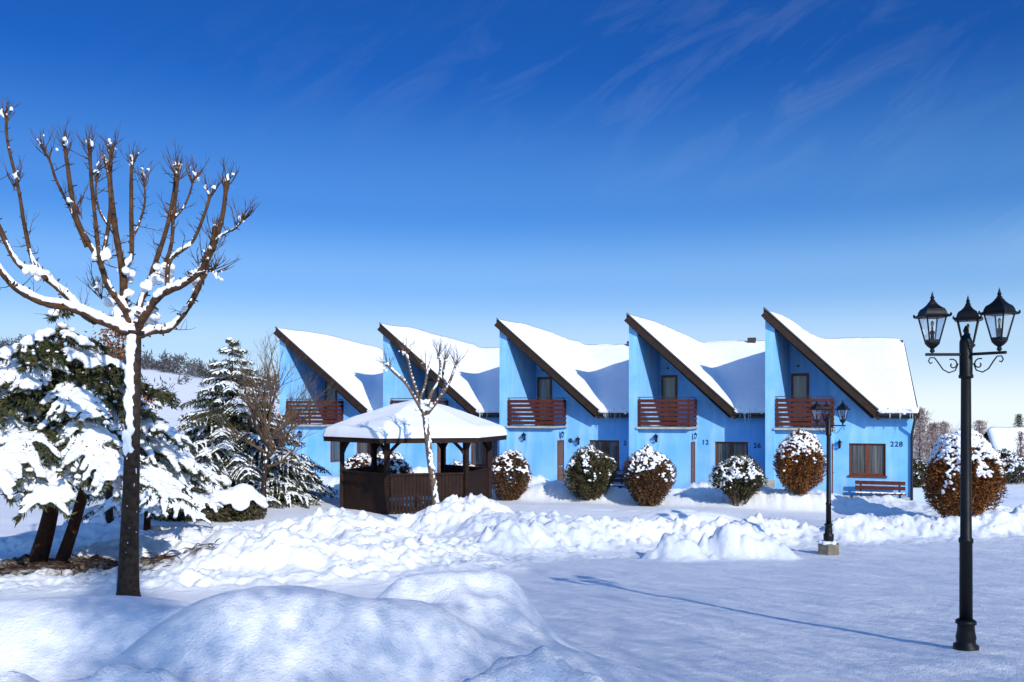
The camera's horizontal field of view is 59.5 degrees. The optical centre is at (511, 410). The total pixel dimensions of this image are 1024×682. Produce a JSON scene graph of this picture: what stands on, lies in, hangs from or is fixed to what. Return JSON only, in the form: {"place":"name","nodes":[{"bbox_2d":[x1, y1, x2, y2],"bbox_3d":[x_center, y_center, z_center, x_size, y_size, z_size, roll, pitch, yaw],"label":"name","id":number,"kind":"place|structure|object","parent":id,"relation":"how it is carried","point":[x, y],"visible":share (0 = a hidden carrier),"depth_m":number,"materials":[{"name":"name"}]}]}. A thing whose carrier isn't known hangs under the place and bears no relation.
{"place":"outdoors","nodes":[
{"label":"outdoors","id":0,"kind":"place"},
{"bbox_2d":[0,358,1023,681],"bbox_3d":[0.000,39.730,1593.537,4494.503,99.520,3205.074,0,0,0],"label":"ground","id":1,"kind":"structure","parent":0,"point":[542,578],"depth_m":12.37,"materials":[{"name":"white snow"}]},
{"bbox_2d":[0,538,220,574],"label":"fallen twigs","id":2,"kind":"object","parent":1,"relation":"on","point":[72,565],"visible":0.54,"depth_m":15.26,"materials":[{"name":"brown wood"}]},
{"bbox_2d":[0,309,223,562],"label":"spruce tree","id":3,"kind":"object","parent":1,"relation":"on","point":[62,422],"visible":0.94,"depth_m":15.12,"materials":[{"name":"green plant"}]},
{"bbox_2d":[78,326,157,522],"bbox_3d":[-10.092,0.554,22.097,2.392,5.642,2.342,0,0,0],"label":"evergreen tree","id":4,"kind":"object","parent":1,"relation":"on","point":[109,516],"visible":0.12,"depth_m":21.81,"materials":[{"name":"plant"}]},
{"bbox_2d":[0,93,259,596],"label":"pollarded tree","id":5,"kind":"object","parent":1,"relation":"on","point":[137,323],"visible":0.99,"depth_m":12.14,"materials":[{"name":"brown plant"}]},
{"bbox_2d":[0,334,279,406],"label":"wood","id":6,"kind":"object","parent":1,"relation":"on","point":[198,370],"visible":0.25,"depth_m":163.05,"materials":[{"name":"brown plant"}]},
{"bbox_2d":[63,391,223,530],"bbox_3d":[-9.688,1.388,23.403,3.635,3.838,3.976,0,0,-42],"label":"spruce tree","id":7,"kind":"object","parent":1,"relation":"on","point":[95,514],"visible":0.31,"depth_m":22.76,"materials":[{"name":"green plant"}]},
{"bbox_2d":[141,460,262,523],"bbox_3d":[-9.535,2.555,26.588,4.361,2.192,3.527,0,0,0],"label":"shrub","id":8,"kind":"object","parent":1,"relation":"on","point":[226,480],"visible":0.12,"depth_m":26.32,"materials":[{"name":"plant"}]},
{"bbox_2d":[202,483,277,521],"bbox_3d":[-8.372,2.836,26.371,2.396,1.334,2.429,0,0,28],"label":"shrub","id":9,"kind":"object","parent":1,"relation":"on","point":[241,502],"visible":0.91,"depth_m":26.15,"materials":[{"name":"green plant"}]},
{"bbox_2d":[168,337,337,508],"bbox_3d":[-9.511,0.529,31.415,6.870,6.161,7.266,0,0,31],"label":"spruce tree","id":10,"kind":"object","parent":1,"relation":"on","point":[236,461],"visible":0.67,"depth_m":30.50,"materials":[{"name":"green plant"}]},
{"bbox_2d":[210,329,337,510],"bbox_3d":[-7.415,0.363,28.588,3.476,6.147,3.751,0,0,34],"label":"bare tree","id":11,"kind":"object","parent":1,"relation":"on","point":[262,415],"visible":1,"depth_m":28.43,"materials":[{"name":"brown plant"}]},
{"bbox_2d":[273,326,382,476],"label":"terraced house","id":12,"kind":"structure","parent":1,"relation":"on","point":[354,369],"depth_m":42.01,"materials":[{"name":"blue paint"}]},
{"bbox_2d":[325,381,336,423],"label":"balcony door","id":13,"kind":"structure","parent":12,"relation":"in","point":[329,391],"depth_m":43.75,"materials":[{"name":"brown glass"}]},
{"bbox_2d":[330,441,339,461],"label":"window","id":14,"kind":"structure","parent":12,"relation":"in","point":[334,446],"depth_m":41.73,"materials":[{"name":"grey glass"}]},
{"bbox_2d":[357,443,379,455],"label":"window","id":15,"kind":"structure","parent":12,"relation":"in","point":[361,447],"depth_m":42.10,"materials":[{"name":"grey glass"}]},
{"bbox_2d":[339,452,370,471],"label":"round shrub","id":16,"kind":"object","parent":1,"relation":"on","point":[363,459],"visible":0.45,"depth_m":36.14,"materials":[{"name":"white plant"}]},
{"bbox_2d":[369,448,413,496],"bbox_3d":[-4.838,2.542,35.556,1.935,2.147,1.887,0,0,18],"label":"round shrub","id":17,"kind":"object","parent":1,"relation":"on","point":[398,463],"visible":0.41,"depth_m":35.21,"materials":[{"name":"white plant"}]},
{"bbox_2d":[322,399,507,514],"bbox_3d":[-3.201,1.636,30.304,6.118,4.069,6.074,0,0,0],"label":"gazebo","id":18,"kind":"object","parent":1,"relation":"on","point":[366,488],"visible":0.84,"depth_m":28.42,"materials":[{"name":"brown wood"}]},
{"bbox_2d":[374,334,466,504],"bbox_3d":[-2.392,0.376,24.235,2.580,4.971,1.439,0,0,0],"label":"pollarded tree","id":19,"kind":"object","parent":1,"relation":"on","point":[425,407],"visible":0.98,"depth_m":24.12,"materials":[{"name":"brown plant"}]},
{"bbox_2d":[377,322,499,482],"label":"terraced house","id":20,"kind":"structure","parent":1,"relation":"on","point":[473,388],"depth_m":40.14,"materials":[{"name":"blue paint"}]},
{"bbox_2d":[425,379,437,403],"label":"balcony door","id":21,"kind":"structure","parent":20,"relation":"in","point":[430,384],"depth_m":41.81,"materials":[{"name":"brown glass"}]},
{"bbox_2d":[437,443,440,472],"bbox_3d":[-3.109,2.340,39.877,0.091,2.140,0.860,0,0,21],"label":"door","id":22,"kind":"structure","parent":20,"relation":"in","point":[438,449],"depth_m":39.54,"materials":[{"name":"brown wood"}]},
{"bbox_2d":[471,441,496,466],"bbox_3d":[-1.233,1.915,39.841,1.390,1.290,0.200,0,0,21],"label":"window","id":23,"kind":"structure","parent":20,"relation":"in","point":[478,450],"depth_m":39.97,"materials":[{"name":"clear glass"}]},
{"bbox_2d":[449,459,474,465],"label":"round shrub","id":24,"kind":"object","parent":1,"relation":"on","point":[457,463],"visible":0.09,"depth_m":34.89,"materials":[{"name":"white plant"}]},
{"bbox_2d":[492,449,532,500],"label":"round shrub","id":25,"kind":"object","parent":1,"relation":"on","point":[507,463],"visible":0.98,"depth_m":33.81,"materials":[{"name":"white plant"}]},
{"bbox_2d":[494,318,628,488],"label":"terraced house","id":26,"kind":"structure","parent":1,"relation":"on","point":[562,399],"depth_m":37.94,"materials":[{"name":"blue paint"}]},
{"bbox_2d":[537,377,551,424],"bbox_3d":[1.444,-0.405,39.809,0.680,2.130,0.049,0,0,21],"label":"balcony door","id":27,"kind":"structure","parent":26,"relation":"in","point":[544,384],"depth_m":39.81,"materials":[{"name":"brown glass"}]},
{"bbox_2d":[557,440,563,480],"bbox_3d":[2.063,2.340,37.897,0.039,2.140,0.860,0,0,21],"label":"door","id":28,"kind":"structure","parent":26,"relation":"in","point":[560,443],"depth_m":37.85,"materials":[{"name":"brown wood"}]},
{"bbox_2d":[590,440,619,470],"bbox_3d":[3.914,1.915,37.874,1.390,1.290,0.200,0,0,21],"label":"window","id":29,"kind":"structure","parent":26,"relation":"in","point":[611,447],"depth_m":37.85,"materials":[{"name":"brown glass"}]},
{"bbox_2d":[562,442,619,500],"bbox_3d":[2.903,2.305,33.161,2.046,2.320,1.961,0,0,26],"label":"round shrub","id":30,"kind":"object","parent":1,"relation":"on","point":[589,471],"visible":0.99,"depth_m":32.76,"materials":[{"name":"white plant"}]},
{"bbox_2d":[610,474,623,487],"bbox_3d":[3.909,3.123,37.195,1.609,0.954,0.493,0,0,21],"label":"bench","id":31,"kind":"object","parent":1,"relation":"on","point":[621,485],"visible":0.27,"depth_m":37.15,"materials":[{"name":"brown wood"}]},
{"bbox_2d":[620,444,677,506],"bbox_3d":[4.838,2.415,32.057,1.987,2.439,1.843,0,0,36],"label":"round shrub","id":32,"kind":"object","parent":1,"relation":"on","point":[649,474],"visible":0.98,"depth_m":31.60,"materials":[{"name":"brown plant"}]},
{"bbox_2d":[624,313,764,488],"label":"terraced house","id":33,"kind":"structure","parent":1,"relation":"on","point":[696,411],"depth_m":36.05,"materials":[{"name":"blue paint"}]},
{"bbox_2d":[661,375,676,425],"bbox_3d":[6.637,-0.405,37.824,0.680,2.130,0.049,0,0,21],"label":"balcony door","id":34,"kind":"structure","parent":33,"relation":"in","point":[668,382],"depth_m":37.82,"materials":[{"name":"brown glass"}]},
{"bbox_2d":[691,441,694,482],"bbox_3d":[7.256,2.340,35.912,0.039,2.140,0.860,0,0,21],"label":"door","id":35,"kind":"structure","parent":33,"relation":"in","point":[692,443],"depth_m":35.90,"materials":[{"name":"brown wood"}]},
{"bbox_2d":[715,442,747,467],"bbox_3d":[8.843,1.880,36.059,1.300,1.220,0.072,0,0,21],"label":"window","id":36,"kind":"structure","parent":33,"relation":"in","point":[722,449],"depth_m":36.11,"materials":[{"name":"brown glass"}]},
{"bbox_2d":[708,453,768,505],"bbox_3d":[7.842,2.428,31.188,2.057,2.025,1.904,0,0,0],"label":"round shrub","id":37,"kind":"object","parent":1,"relation":"on","point":[740,476],"visible":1,"depth_m":30.78,"materials":[{"name":"green plant"}]},
{"bbox_2d":[772,427,825,495],"bbox_3d":[9.974,1.851,30.958,1.860,2.542,1.929,0,0,0],"label":"round shrub","id":38,"kind":"object","parent":1,"relation":"on","point":[799,459],"visible":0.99,"depth_m":30.59,"materials":[{"name":"brown plant"}]},
{"bbox_2d":[809,400,850,554],"bbox_3d":[7.011,1.639,19.939,0.876,3.775,0.834,0,0,0],"label":"street lamp","id":39,"kind":"object","parent":1,"relation":"on","point":[828,544],"visible":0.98,"depth_m":19.84,"materials":[{"name":"metal"}]},
{"bbox_2d":[761,307,919,499],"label":"terraced house","id":40,"kind":"structure","parent":1,"relation":"on","point":[868,381],"depth_m":34.19,"materials":[{"name":"blue paint"}]},
{"bbox_2d":[791,373,808,426],"bbox_3d":[11.550,-0.405,35.946,0.680,2.130,0.049,0,0,21],"label":"balcony door","id":41,"kind":"structure","parent":40,"relation":"in","point":[799,381],"depth_m":35.94,"materials":[{"name":"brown glass"}]},
{"bbox_2d":[832,443,833,492],"bbox_3d":[12.189,2.340,34.027,0.091,2.140,0.860,0,0,21],"label":"door","id":42,"kind":"structure","parent":40,"relation":"in","point":[832,443],"depth_m":33.63,"materials":[{"name":"brown wood"}]},
{"bbox_2d":[848,443,886,477],"bbox_3d":[13.558,1.915,34.189,1.390,1.290,0.200,0,0,21],"label":"window","id":43,"kind":"structure","parent":40,"relation":"in","point":[865,459],"depth_m":34.22,"materials":[{"name":"brown glass"}]},
{"bbox_2d":[855,480,905,497],"bbox_3d":[13.734,3.123,33.441,1.760,0.954,0.492,0,0,21],"label":"bench","id":44,"kind":"object","parent":1,"relation":"on","point":[872,482],"visible":0.98,"depth_m":33.51,"materials":[{"name":"brown wood"}]},
{"bbox_2d":[913,469,923,487],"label":"dark shrub","id":45,"kind":"object","parent":1,"relation":"on","point":[917,477],"visible":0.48,"depth_m":39.72,"materials":[{"name":"green plant"}]},
{"bbox_2d":[913,458,926,474],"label":"dark shrub","id":46,"kind":"object","parent":1,"relation":"on","point":[919,464],"visible":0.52,"depth_m":46.66,"materials":[{"name":"green plant"}]},
{"bbox_2d":[913,407,941,461],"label":"frosted tree","id":47,"kind":"object","parent":1,"relation":"on","point":[921,423],"visible":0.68,"depth_m":65.73,"materials":[{"name":"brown plant"}]},
{"bbox_2d":[913,422,942,462],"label":"frosted tree","id":48,"kind":"object","parent":1,"relation":"on","point":[935,428],"visible":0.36,"depth_m":71.85,"materials":[{"name":"grey plant"}]},
{"bbox_2d":[927,420,960,456],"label":"frosted tree","id":49,"kind":"object","parent":1,"relation":"on","point":[944,425],"visible":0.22,"depth_m":79.78,"materials":[{"name":"grey plant"}]},
{"bbox_2d":[920,428,1009,517],"bbox_3d":[13.363,2.001,26.624,2.425,3.085,2.609,0,0,0],"label":"round shrub","id":50,"kind":"object","parent":1,"relation":"on","point":[942,478],"visible":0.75,"depth_m":26.02,"materials":[{"name":"brown plant"}]},
{"bbox_2d":[913,287,1020,650],"bbox_3d":[4.194,0.677,8.382,0.784,3.575,0.882,0,0,0],"label":"street lamp","id":51,"kind":"object","parent":1,"relation":"on","point":[965,621],"visible":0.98,"depth_m":8.34,"materials":[{"name":"black metal"}]},
{"bbox_2d":[960,420,995,433],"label":"frosted tree","id":52,"kind":"object","parent":1,"relation":"on","point":[980,422],"visible":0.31,"depth_m":97.83,"materials":[{"name":"grey plant"}]},
{"bbox_2d":[983,427,1023,455],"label":"wooden chalet","id":53,"kind":"object","parent":1,"relation":"on","point":[1000,438],"visible":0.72,"depth_m":89.66,"materials":[{"name":"white"}]},
{"bbox_2d":[995,448,1020,468],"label":"dark shrub","id":54,"kind":"object","parent":1,"relation":"on","point":[1006,455],"visible":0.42,"depth_m":51.54,"materials":[{"name":"white plant"}]},
{"bbox_2d":[997,460,1023,483],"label":"dark shrub","id":55,"kind":"object","parent":1,"relation":"on","point":[1017,471],"visible":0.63,"depth_m":42.49,"materials":[{"name":"green plant"}]},
{"bbox_2d":[1011,431,1023,455],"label":"frosted tree","id":56,"kind":"object","parent":1,"relation":"on","point":[1020,438],"visible":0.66,"depth_m":83.93,"materials":[{"name":"grey plant"}]},
{"bbox_2d":[1013,413,1023,426],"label":"frosted tree","id":57,"kind":"object","parent":1,"relation":"on","point":[1018,423],"visible":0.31,"depth_m":109.92,"materials":[{"name":"green plant"}]},
{"bbox_2d":[0,0,1023,433],"label":"sky","id":58,"kind":"structure","parent":0,"point":[567,169],"materials":[{"name":"blue"}]}
]}

